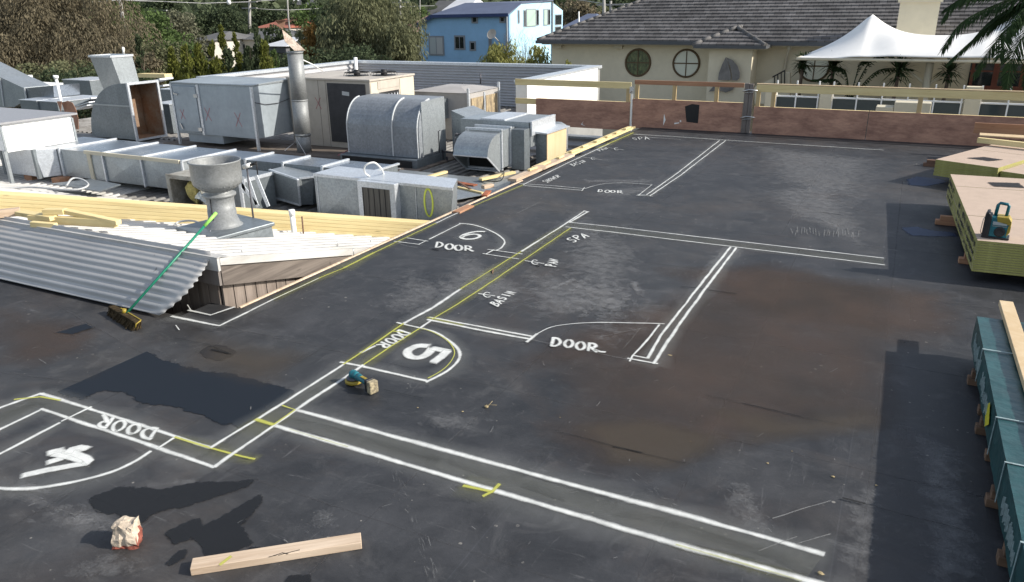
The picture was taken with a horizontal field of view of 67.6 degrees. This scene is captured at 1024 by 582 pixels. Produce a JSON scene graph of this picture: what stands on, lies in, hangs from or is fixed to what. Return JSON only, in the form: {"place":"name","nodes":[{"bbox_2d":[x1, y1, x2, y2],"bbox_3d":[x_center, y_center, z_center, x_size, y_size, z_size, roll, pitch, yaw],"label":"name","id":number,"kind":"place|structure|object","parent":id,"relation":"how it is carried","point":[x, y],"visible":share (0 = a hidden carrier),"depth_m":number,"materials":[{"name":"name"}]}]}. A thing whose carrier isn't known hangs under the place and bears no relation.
{"place":"outdoors","nodes":[
{"label":"outdoors","id":0,"kind":"place"},
{"bbox_2d":[810,56,913,97],"bbox_3d":[12.530,-6.612,27.878,3.387,3.894,0.703,9,23,25],"label":"palm","id":1,"kind":"object","parent":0,"point":[832,80],"visible":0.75,"depth_m":27.45,"materials":[{"name":"green plant"}]},
{"bbox_2d":[881,54,919,98],"bbox_3d":[13.459,-6.369,27.024,1.354,4.015,1.607,-7,21,-16],"label":"yucca","id":2,"kind":"object","parent":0,"point":[900,67],"visible":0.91,"depth_m":26.45,"materials":[{"name":"green plant"}]},
{"bbox_3d":[7.259,-0.871,8.884,3.600,0.023,1.625,8,22,23],"label":"flooring sheet","id":3,"kind":"object","parent":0,"visible":0},
{"bbox_2d":[955,186,1023,219],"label":"flooring sheet","id":4,"kind":"object","parent":3,"relation":"on","point":[977,201],"visible":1,"depth_m":9.50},
{"bbox_3d":[7.760,-1.269,9.934,3.600,0.023,0.815,8,22,23],"label":"flooring sheet","id":5,"kind":"object","parent":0,"visible":0},
{"bbox_2d":[950,174,1023,190],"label":"flooring sheet","id":6,"kind":"object","parent":5,"relation":"on","point":[971,181],"visible":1,"depth_m":10.51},
{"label":"flooring sheet","id":7,"kind":"object","parent":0,"visible":0},
{"bbox_2d":[934,171,961,174],"bbox_3d":[7.682,-1.974,12.470,1.400,0.023,0.930,-16,25,-35],"label":"flooring sheet","id":8,"kind":"object","parent":7,"relation":"on","point":[946,172],"visible":0.17,"depth_m":12.28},
{"bbox_2d":[934,169,987,176],"bbox_3d":[7.678,-2.001,12.469,1.400,0.023,0.930,-16,25,-35],"label":"flooring sheet","id":9,"kind":"object","parent":8,"relation":"on","point":[956,172],"visible":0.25,"depth_m":12.15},
{"bbox_2d":[935,167,999,176],"bbox_3d":[7.682,-2.024,12.456,1.400,0.023,0.930,-16,25,-35],"label":"flooring sheet","id":10,"kind":"object","parent":9,"relation":"on","point":[966,172],"visible":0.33,"depth_m":12.03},
{"bbox_2d":[935,166,999,175],"bbox_3d":[7.680,-2.050,12.451,1.400,0.023,0.930,-16,25,-35],"label":"flooring sheet","id":11,"kind":"object","parent":10,"relation":"on","point":[967,171],"visible":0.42,"depth_m":12.02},
{"bbox_2d":[935,164,999,173],"bbox_3d":[7.676,-2.073,12.439,1.400,0.023,0.930,-16,25,-35],"label":"flooring sheet","id":12,"kind":"object","parent":11,"relation":"on","point":[967,169],"visible":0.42,"depth_m":12.02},
{"bbox_2d":[935,163,1023,172],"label":"flooring sheet","id":13,"kind":"object","parent":12,"relation":"on","point":[976,168],"visible":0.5,"depth_m":11.99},
{"bbox_2d":[935,161,1023,170],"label":"flooring sheet","id":14,"kind":"object","parent":13,"relation":"on","point":[978,167],"visible":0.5,"depth_m":11.99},
{"bbox_2d":[936,149,1023,168],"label":"flooring sheet","id":15,"kind":"object","parent":14,"relation":"on","point":[964,158],"visible":0.92,"depth_m":12.32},
{"bbox_3d":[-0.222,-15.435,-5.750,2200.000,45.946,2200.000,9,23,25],"label":"ground","id":16,"kind":"structure","parent":0,"visible":0},
{"bbox_2d":[0,11,68,108],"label":"casuarina","id":17,"kind":"object","parent":16,"relation":"on","point":[4,56],"visible":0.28,"depth_m":45.56,"materials":[{"name":"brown plant"}]},
{"bbox_2d":[14,59,95,118],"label":"bush","id":18,"kind":"object","parent":16,"relation":"on","point":[28,69],"visible":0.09,"depth_m":42.94,"materials":[{"name":"green plant"}]},
{"bbox_2d":[38,95,96,110],"bbox_3d":[-15.297,-6.532,26.569,1.243,0.308,1.840,9,23,25],"label":"flat duct box","id":19,"kind":"object","parent":16,"relation":"on","point":[50,104],"visible":0.51,"depth_m":25.94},
{"bbox_2d":[0,62,79,106],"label":"angled duct","id":20,"kind":"object","parent":19,"relation":"on","point":[15,85],"visible":0.81,"depth_m":27.55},
{"bbox_2d":[61,77,102,95],"bbox_3d":[-17.516,-8.516,31.905,1.750,0.660,1.340,9,23,25],"label":"plant cabinet","id":21,"kind":"object","parent":16,"relation":"on","point":[90,85],"visible":0.46,"depth_m":31.23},
{"bbox_2d":[0,0,165,75],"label":"casuarina","id":22,"kind":"object","parent":16,"relation":"on","point":[57,18],"visible":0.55,"depth_m":46.40,"materials":[{"name":"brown plant"}]},
{"bbox_2d":[40,62,160,118],"bbox_3d":[-21.721,-10.001,40.871,5.700,4.168,4.904,9,23,25],"label":"bush","id":23,"kind":"object","parent":16,"relation":"on","point":[82,71],"visible":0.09,"depth_m":39.77,"materials":[{"name":"green plant"}]},
{"bbox_2d":[130,52,163,84],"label":"bush","id":24,"kind":"object","parent":16,"relation":"on","point":[152,62],"visible":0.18,"depth_m":44.93,"materials":[{"name":"brown plant"}]},
{"bbox_2d":[100,10,207,82],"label":"tree","id":25,"kind":"object","parent":16,"relation":"on","point":[169,35],"visible":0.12,"depth_m":54.87,"materials":[{"name":"green plant"}]},
{"bbox_2d":[134,39,196,88],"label":"bush","id":26,"kind":"object","parent":16,"relation":"on","point":[160,53],"visible":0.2,"depth_m":46.13,"materials":[{"name":"green plant"}]},
{"bbox_2d":[127,0,208,36],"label":"tree","id":27,"kind":"object","parent":16,"relation":"on","point":[175,4],"visible":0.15,"depth_m":82.59,"materials":[{"name":"green plant"}]},
{"bbox_2d":[154,8,207,59],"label":"tree","id":28,"kind":"object","parent":16,"relation":"on","point":[178,20],"visible":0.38,"depth_m":71.89,"materials":[{"name":"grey plant"}]},
{"bbox_2d":[178,43,198,79],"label":"conifer","id":29,"kind":"object","parent":16,"relation":"on","point":[185,55],"visible":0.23,"depth_m":41.13,"materials":[{"name":"green plant"}]},
{"bbox_2d":[193,41,211,77],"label":"conifer","id":30,"kind":"object","parent":16,"relation":"on","point":[201,66],"visible":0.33,"depth_m":41.44,"materials":[{"name":"green plant"}]},
{"bbox_2d":[189,5,252,40],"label":"tree","id":31,"kind":"object","parent":16,"relation":"on","point":[210,20],"visible":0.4,"depth_m":83.92,"materials":[{"name":"green plant"}]},
{"bbox_2d":[196,31,250,66],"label":"house","id":32,"kind":"structure","parent":16,"relation":"on","point":[229,41],"depth_m":78.17,"materials":[{"name":"white"}]},
{"bbox_2d":[243,3,291,27],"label":"tree","id":33,"kind":"object","parent":16,"relation":"on","point":[263,16],"visible":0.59,"depth_m":116.25,"materials":[{"name":"green plant"}]},
{"bbox_2d":[285,0,328,27],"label":"tree","id":34,"kind":"object","parent":16,"relation":"on","point":[300,18],"visible":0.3,"depth_m":106.54,"materials":[{"name":"green plant"}]},
{"bbox_2d":[300,22,326,61],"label":"shrub","id":35,"kind":"object","parent":16,"relation":"on","point":[311,38],"visible":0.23,"depth_m":55.69,"materials":[{"name":"orange plant"}]},
{"bbox_2d":[285,43,392,64],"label":"bush","id":36,"kind":"object","parent":16,"relation":"on","point":[350,54],"visible":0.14,"depth_m":47.17,"materials":[{"name":"green plant"}]},
{"bbox_2d":[66,0,618,33],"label":"woodland","id":37,"kind":"object","parent":16,"relation":"on","point":[272,4],"visible":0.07,"depth_m":141.78,"materials":[{"name":"green plant"}]},
{"bbox_2d":[314,0,429,62],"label":"casuarina","id":38,"kind":"object","parent":16,"relation":"on","point":[357,24],"visible":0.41,"depth_m":52.02,"materials":[{"name":"green plant"}]},
{"bbox_2d":[374,19,417,60],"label":"casuarina","id":39,"kind":"object","parent":16,"relation":"on","point":[399,40],"visible":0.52,"depth_m":50.08,"materials":[{"name":"green plant"}]},
{"bbox_2d":[414,0,562,62],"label":"blue house","id":40,"kind":"structure","parent":16,"relation":"on","point":[468,32],"depth_m":66.03,"materials":[{"name":"paint"}]},
{"bbox_2d":[476,39,525,63],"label":"shrub","id":41,"kind":"object","parent":16,"relation":"on","point":[498,55],"visible":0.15,"depth_m":42.89,"materials":[{"name":"green plant"}]},
{"bbox_2d":[559,0,600,25],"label":"tree","id":42,"kind":"object","parent":16,"relation":"on","point":[571,13],"visible":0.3,"depth_m":89.92,"materials":[{"name":"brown plant"}]},
{"bbox_2d":[535,0,1023,136],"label":"cream building","id":43,"kind":"structure","parent":16,"relation":"on","point":[759,41],"depth_m":32.73,"materials":[{"name":"paint"}]},
{"bbox_2d":[625,48,650,76],"bbox_3d":[5.729,-10.394,34.851,1.248,1.248,0.085,9,23,25],"label":"round window","id":44,"kind":"structure","parent":43,"relation":"in","point":[638,61],"depth_m":34.85,"materials":[{"name":"green glass"}]},
{"bbox_2d":[672,49,699,77],"bbox_3d":[7.713,-10.080,33.904,1.247,1.247,0.085,9,23,25],"label":"round window","id":45,"kind":"structure","parent":43,"relation":"in","point":[686,62],"depth_m":33.91,"materials":[{"name":"grey"}]},
{"bbox_2d":[709,57,739,92],"bbox_3d":[8.890,-9.018,31.965,1.241,1.420,0.060,9,23,25],"label":"sail sculpture","id":46,"kind":"object","parent":43,"relation":"attached to","point":[724,73],"visible":0.91,"depth_m":31.85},
{"bbox_2d":[798,50,829,81],"bbox_3d":[12.494,-9.294,31.630,1.277,1.277,0.085,9,23,25],"label":"round window","id":47,"kind":"structure","parent":43,"relation":"in","point":[816,75],"depth_m":31.64,"materials":[{"name":"grey"}]},
{"bbox_2d":[967,63,1023,91],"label":"dark window","id":48,"kind":"structure","parent":43,"relation":"in","point":[988,78],"depth_m":28.99,"materials":[{"name":"black glass"}]},
{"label":"building walls","id":49,"kind":"object","parent":16,"relation":"on","visible":0},
{"bbox_2d":[0,279,239,416],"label":"roof deck","id":50,"kind":"structure","parent":49,"relation":"on","point":[32,318],"depth_m":7.04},
{"bbox_2d":[0,216,210,314],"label":"corrugated sheet","id":51,"kind":"object","parent":50,"relation":"on","point":[120,274],"visible":0.98,"depth_m":7.98,"materials":[{"name":"metal"}]},
{"bbox_2d":[107,212,217,330],"bbox_3d":[-3.532,-0.259,7.619,0.654,0.865,1.215,9,23,25],"label":"broom","id":52,"kind":"object","parent":50,"relation":"on","point":[129,320],"visible":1,"depth_m":7.43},
{"bbox_2d":[0,127,1023,581],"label":"roof deck","id":53,"kind":"structure","parent":49,"relation":"on","point":[804,311],"depth_m":5.75,"materials":[{"name":"black"}]},
{"bbox_2d":[110,515,145,549],"bbox_3d":[-2.154,1.343,4.283,0.149,0.156,0.136,-1,20,-2],"label":"crumpled paper bag","id":54,"kind":"object","parent":53,"relation":"on","point":[127,532],"visible":1,"depth_m":4.24,"materials":[{"name":"paper"}]},
{"bbox_2d":[190,533,361,575],"bbox_3d":[-1.269,1.431,4.159,0.890,0.046,0.108,-5,21,-12],"label":"timber offcut","id":55,"kind":"object","parent":53,"relation":"on","point":[268,555],"visible":1,"depth_m":4.14,"materials":[{"name":"brown wood"}]},
{"bbox_2d":[345,370,377,394],"bbox_3d":[-1.184,0.702,6.009,0.345,0.109,0.139,18,27,41],"label":"angle grinder","id":56,"kind":"object","parent":53,"relation":"on","point":[354,377],"visible":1,"depth_m":5.96,"materials":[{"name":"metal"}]},
{"bbox_2d":[238,180,522,307],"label":"roof edge trim","id":57,"kind":"structure","parent":53,"relation":"attached to","point":[310,275],"depth_m":9.27,"materials":[{"name":"white wood"}]},
{"bbox_2d":[515,79,631,129],"bbox_3d":[1.490,-4.709,19.261,3.110,1.140,0.113,9,23,25],"label":"guard rail panel","id":58,"kind":"object","parent":53,"relation":"on","point":[612,115],"visible":0.99,"depth_m":19.09,"materials":[{"name":"brown wood"}]},
{"bbox_2d":[632,80,743,132],"bbox_3d":[4.102,-4.345,17.994,2.600,1.130,0.112,9,23,25],"label":"guard rail panel","id":59,"kind":"object","parent":53,"relation":"on","point":[714,115],"visible":1,"depth_m":17.96,"materials":[{"name":"red wood"}]},
{"bbox_2d":[740,83,757,132],"bbox_3d":[5.359,-4.130,17.326,0.326,1.100,0.136,9,23,25],"label":"corner post","id":60,"kind":"object","parent":53,"relation":"on","point":[748,91],"visible":1,"depth_m":17.32,"materials":[{"name":"metal"}]},
{"bbox_2d":[752,83,1023,145],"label":"guard rail panel","id":61,"kind":"object","parent":53,"relation":"on","point":[918,126],"visible":0.97,"depth_m":16.21,"materials":[{"name":"brown wood"}]},
{"bbox_2d":[958,253,968,263],"bbox_3d":[6.107,-0.214,8.194,2.320,0.117,0.100,9,23,25],"label":"bearer","id":62,"kind":"object","parent":53,"relation":"on","point":[962,260],"visible":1,"depth_m":8.64,"materials":[{"name":"red wood"}]},
{"bbox_2d":[962,241,1023,275],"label":"flooring sheet","id":63,"kind":"object","parent":62,"relation":"on","point":[997,272],"visible":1,"depth_m":7.99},
{"bbox_2d":[963,243,1023,273],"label":"flooring sheet","id":64,"kind":"object","parent":63,"relation":"on","point":[1000,270],"visible":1,"depth_m":7.97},
{"bbox_2d":[963,238,1023,271],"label":"flooring sheet","id":65,"kind":"object","parent":64,"relation":"on","point":[996,267],"visible":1,"depth_m":7.96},
{"bbox_2d":[964,237,1023,268],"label":"flooring sheet","id":66,"kind":"object","parent":65,"relation":"on","point":[1000,265],"visible":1,"depth_m":7.96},
{"bbox_2d":[964,233,1023,266],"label":"flooring sheet","id":67,"kind":"object","parent":66,"relation":"on","point":[996,262],"visible":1,"depth_m":7.95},
{"bbox_2d":[965,232,1023,263],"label":"flooring sheet","id":68,"kind":"object","parent":67,"relation":"on","point":[1000,260],"visible":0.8,"depth_m":7.93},
{"bbox_2d":[965,229,1023,261],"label":"flooring sheet","id":69,"kind":"object","parent":68,"relation":"on","point":[1002,258],"visible":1,"depth_m":7.93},
{"bbox_2d":[965,226,1023,258],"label":"flooring sheet","id":70,"kind":"object","parent":69,"relation":"on","point":[997,255],"visible":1,"depth_m":7.94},
{"bbox_2d":[966,227,1023,256],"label":"flooring sheet","id":71,"kind":"object","parent":70,"relation":"on","point":[1000,253],"visible":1,"depth_m":7.91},
{"bbox_2d":[966,223,1023,253],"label":"flooring sheet","id":72,"kind":"object","parent":71,"relation":"on","point":[998,250],"visible":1,"depth_m":7.90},
{"bbox_2d":[966,221,1023,251],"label":"flooring sheet","id":73,"kind":"object","parent":72,"relation":"on","point":[999,248],"visible":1,"depth_m":7.89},
{"bbox_2d":[967,218,1023,248],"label":"flooring sheet","id":74,"kind":"object","parent":73,"relation":"on","point":[998,245],"visible":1,"depth_m":7.89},
{"bbox_2d":[967,215,1023,246],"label":"flooring sheet","id":75,"kind":"object","parent":74,"relation":"on","point":[1016,236],"visible":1,"depth_m":8.17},
{"bbox_2d":[980,202,1011,240],"bbox_3d":[5.063,-0.745,7.979,0.268,0.373,0.176,12,24,31],"label":"jobsite radio","id":76,"kind":"object","parent":75,"relation":"on","point":[996,225],"visible":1,"depth_m":7.94,"materials":[{"name":"teal plastic"}]},
{"bbox_2d":[973,122,1023,134],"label":"timber offcut","id":77,"kind":"object","parent":53,"relation":"on","point":[1011,129],"visible":1,"depth_m":14.29,"materials":[{"name":"red wood"}]},
{"bbox_2d":[996,543,1007,567],"bbox_3d":[2.942,1.442,3.878,0.822,0.112,0.085,9,23,25],"label":"bearer","id":78,"kind":"object","parent":53,"relation":"on","point":[1001,560],"visible":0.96,"depth_m":4.03,"materials":[{"name":"brown wood"}]},
{"bbox_2d":[971,316,1023,581],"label":"wrapped timber pack","id":79,"kind":"object","parent":78,"relation":"on","point":[1003,398],"visible":0.97,"depth_m":4.75,"materials":[{"name":"teal wood"}]},
{"bbox_2d":[998,300,1023,389],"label":"pine plank","id":80,"kind":"object","parent":79,"relation":"on","point":[1013,326],"visible":1,"depth_m":5.81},
{"bbox_2d":[530,134,618,165],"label":"parapet","id":81,"kind":"structure","parent":49,"relation":"on","point":[575,141],"depth_m":19.17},
{"bbox_3d":[-4.573,-1.132,10.639,7.375,0.049,0.092,3,19,-15],"label":"long pine plank","id":82,"kind":"object","parent":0,"visible":0},
{"bbox_2d":[0,191,429,221],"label":"long pine plank","id":83,"kind":"object","parent":82,"relation":"on","point":[206,205],"visible":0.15,"depth_m":10.63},
{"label":"courtyard paving","id":84,"kind":"structure","parent":0,"visible":0},
{"bbox_2d":[0,106,602,315],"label":"lower roof building","id":85,"kind":"structure","parent":84,"relation":"on","point":[232,275],"depth_m":8.91,"materials":[{"name":"white metal"}]},
{"bbox_2d":[24,175,42,180],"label":"support block","id":86,"kind":"structure","parent":85,"relation":"on","point":[27,177],"depth_m":15.89,"materials":[{"name":"red wood"}]},
{"bbox_2d":[0,137,399,188],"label":"duct","id":87,"kind":"object","parent":86,"relation":"on","point":[146,164],"visible":0.68,"depth_m":14.99,"materials":[{"name":"metal"}]},
{"bbox_2d":[268,166,316,205],"bbox_3d":[-3.803,-1.876,13.527,1.230,0.575,0.704,14,25,34],"label":"twisted duct piece","id":88,"kind":"object","parent":87,"relation":"on","point":[295,186],"visible":0.71,"depth_m":13.27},
{"bbox_2d":[0,107,77,183],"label":"condenser unit","id":89,"kind":"object","parent":85,"relation":"on","point":[22,129],"visible":0.83,"depth_m":15.68,"materials":[{"name":"white paint"}]},
{"bbox_2d":[27,215,117,227],"bbox_3d":[-5.022,-0.800,8.745,1.128,0.090,0.070,4,21,11],"label":"timber offcut","id":90,"kind":"object","parent":85,"relation":"on","point":[69,220],"visible":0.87,"depth_m":8.70,"materials":[{"name":"brown wood"}]},
{"bbox_2d":[51,179,120,191],"bbox_3d":[-7.886,-1.997,14.332,1.696,0.070,0.626,12,24,32],"label":"loose panel","id":91,"kind":"object","parent":85,"relation":"on","point":[97,185],"visible":1,"depth_m":14.26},
{"bbox_2d":[63,208,121,224],"bbox_3d":[-4.786,-0.846,8.702,0.783,0.051,0.080,12,23,15],"label":"timber offcut","id":92,"kind":"object","parent":85,"relation":"on","point":[100,218],"visible":1,"depth_m":8.66,"materials":[{"name":"yellow wood"}]},
{"bbox_2d":[88,54,167,141],"bbox_3d":[-10.617,-5.277,20.752,1.853,2.190,1.090,9,23,25],"label":"tall elbow duct","id":93,"kind":"object","parent":85,"relation":"on","point":[127,104],"visible":1,"depth_m":20.54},
{"bbox_2d":[165,169,206,204],"bbox_3d":[-5.336,-1.718,13.306,1.010,0.685,0.680,9,23,25],"label":"open fan box","id":94,"kind":"object","parent":85,"relation":"on","point":[182,188],"visible":0.24,"depth_m":13.21,"materials":[{"name":"metal"}]},
{"bbox_2d":[176,155,274,238],"bbox_3d":[-3.636,-0.972,9.658,0.860,1.372,0.860,13,25,34],"label":"roof ventilator","id":95,"kind":"object","parent":85,"relation":"on","point":[217,180],"visible":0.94,"depth_m":9.46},
{"bbox_2d":[64,214,396,237],"bbox_3d":[-4.599,-0.954,10.593,7.320,0.049,0.092,3,19,-15],"label":"long pine plank","id":96,"kind":"object","parent":85,"relation":"on","point":[339,232],"visible":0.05,"depth_m":11.04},
{"bbox_2d":[0,206,403,234],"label":"long pine plank","id":97,"kind":"object","parent":96,"relation":"on","point":[198,219],"visible":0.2,"depth_m":10.57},
{"bbox_2d":[0,202,409,231],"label":"long pine plank","id":98,"kind":"object","parent":97,"relation":"on","point":[192,216],"visible":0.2,"depth_m":10.49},
{"bbox_2d":[0,198,416,228],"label":"long pine plank","id":99,"kind":"object","parent":98,"relation":"on","point":[189,212],"visible":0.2,"depth_m":10.49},
{"bbox_2d":[0,193,425,225],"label":"long pine plank","id":100,"kind":"object","parent":99,"relation":"on","point":[179,207],"visible":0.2,"depth_m":10.52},
{"bbox_2d":[233,169,276,208],"bbox_3d":[-4.325,-1.720,13.015,1.403,0.775,0.956,9,23,25],"label":"braced housing","id":101,"kind":"object","parent":85,"relation":"on","point":[262,187],"visible":0.48,"depth_m":13.05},
{"bbox_2d":[160,138,454,171],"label":"timber platform","id":102,"kind":"structure","parent":85,"relation":"on","point":[276,146],"depth_m":19.00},
{"bbox_2d":[169,76,292,150],"bbox_3d":[-7.069,-4.532,19.446,2.763,1.630,1.435,9,23,25],"label":"air handling unit","id":103,"kind":"object","parent":102,"relation":"on","point":[219,109],"visible":0.93,"depth_m":18.88,"materials":[{"name":"grey paint"}]},
{"bbox_2d":[275,20,322,154],"bbox_3d":[-5.034,-4.763,17.973,0.716,3.039,1.980,0,20,3],"label":"flue stack","id":104,"kind":"object","parent":102,"relation":"on","point":[300,110],"visible":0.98,"depth_m":17.81,"materials":[{"name":"metal"}]},
{"bbox_2d":[286,69,414,147],"bbox_3d":[-4.014,-4.701,19.436,2.569,1.790,1.900,9,23,25],"label":"packaged air conditioner","id":105,"kind":"object","parent":102,"relation":"on","point":[331,95],"visible":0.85,"depth_m":18.72,"materials":[{"name":"beige paint"}]},
{"bbox_2d":[340,93,445,168],"bbox_3d":[-2.669,-3.590,17.034,2.040,1.428,1.270,9,23,25],"label":"intake hood","id":106,"kind":"object","parent":102,"relation":"on","point":[402,129],"visible":0.91,"depth_m":16.66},
{"bbox_2d":[313,166,457,219],"bbox_3d":[-1.956,-1.453,12.361,2.662,0.787,0.790,9,23,25],"label":"open ended duct","id":107,"kind":"object","parent":85,"relation":"on","point":[353,191],"visible":0.81,"depth_m":12.03,"materials":[{"name":"metal"}]},
{"bbox_2d":[398,170,510,199],"bbox_3d":[-1.437,-2.048,14.721,2.934,0.010,1.942,9,23,25],"label":"scrap sheet","id":108,"kind":"object","parent":85,"relation":"on","point":[464,194],"visible":0.3,"depth_m":14.79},
{"bbox_2d":[414,82,499,139],"bbox_3d":[-1.551,-4.841,20.477,1.765,1.340,1.980,9,23,25],"label":"evaporative cooler","id":109,"kind":"object","parent":85,"relation":"on","point":[482,97],"visible":0.46,"depth_m":19.91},
{"bbox_2d":[451,106,486,156],"bbox_3d":[-0.615,-3.614,17.518,1.150,1.080,1.000,9,23,25],"label":"transition duct","id":110,"kind":"object","parent":85,"relation":"on","point":[457,115],"visible":0.18,"depth_m":17.28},
{"bbox_2d":[453,112,569,171],"bbox_3d":[-0.083,-3.298,16.780,2.020,0.990,3.195,9,23,25],"label":"duct cluster","id":111,"kind":"object","parent":85,"relation":"on","point":[493,141],"visible":0.99,"depth_m":16.18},
{"bbox_2d":[196,60,601,113],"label":"corrugated parapet","id":112,"kind":"structure","parent":84,"relation":"on","point":[434,74],"depth_m":26.34,"materials":[{"name":"metal"}]},
{"bbox_2d":[764,80,1023,137],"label":"terrace balustrade","id":113,"kind":"object","parent":84,"relation":"on","point":[970,106],"visible":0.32,"depth_m":25.26,"materials":[{"name":"white glass"}]},
{"bbox_2d":[876,100,931,112],"bbox_3d":[12.070,-4.191,24.125,1.500,3.487,0.600,9,23,25],"label":"white cabinet","id":114,"kind":"object","parent":84,"relation":"on","point":[903,106],"visible":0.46,"depth_m":23.32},
{"bbox_2d":[796,14,1023,99],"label":"shade sail","id":115,"kind":"object","parent":84,"relation":"on","point":[872,35],"visible":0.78,"depth_m":26.60,"materials":[{"name":"fabric"}]},
{"bbox_2d":[939,0,1023,90],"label":"date palm","id":116,"kind":"object","parent":84,"relation":"on","point":[1007,35],"visible":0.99,"depth_m":18.56,"materials":[{"name":"green plant"}]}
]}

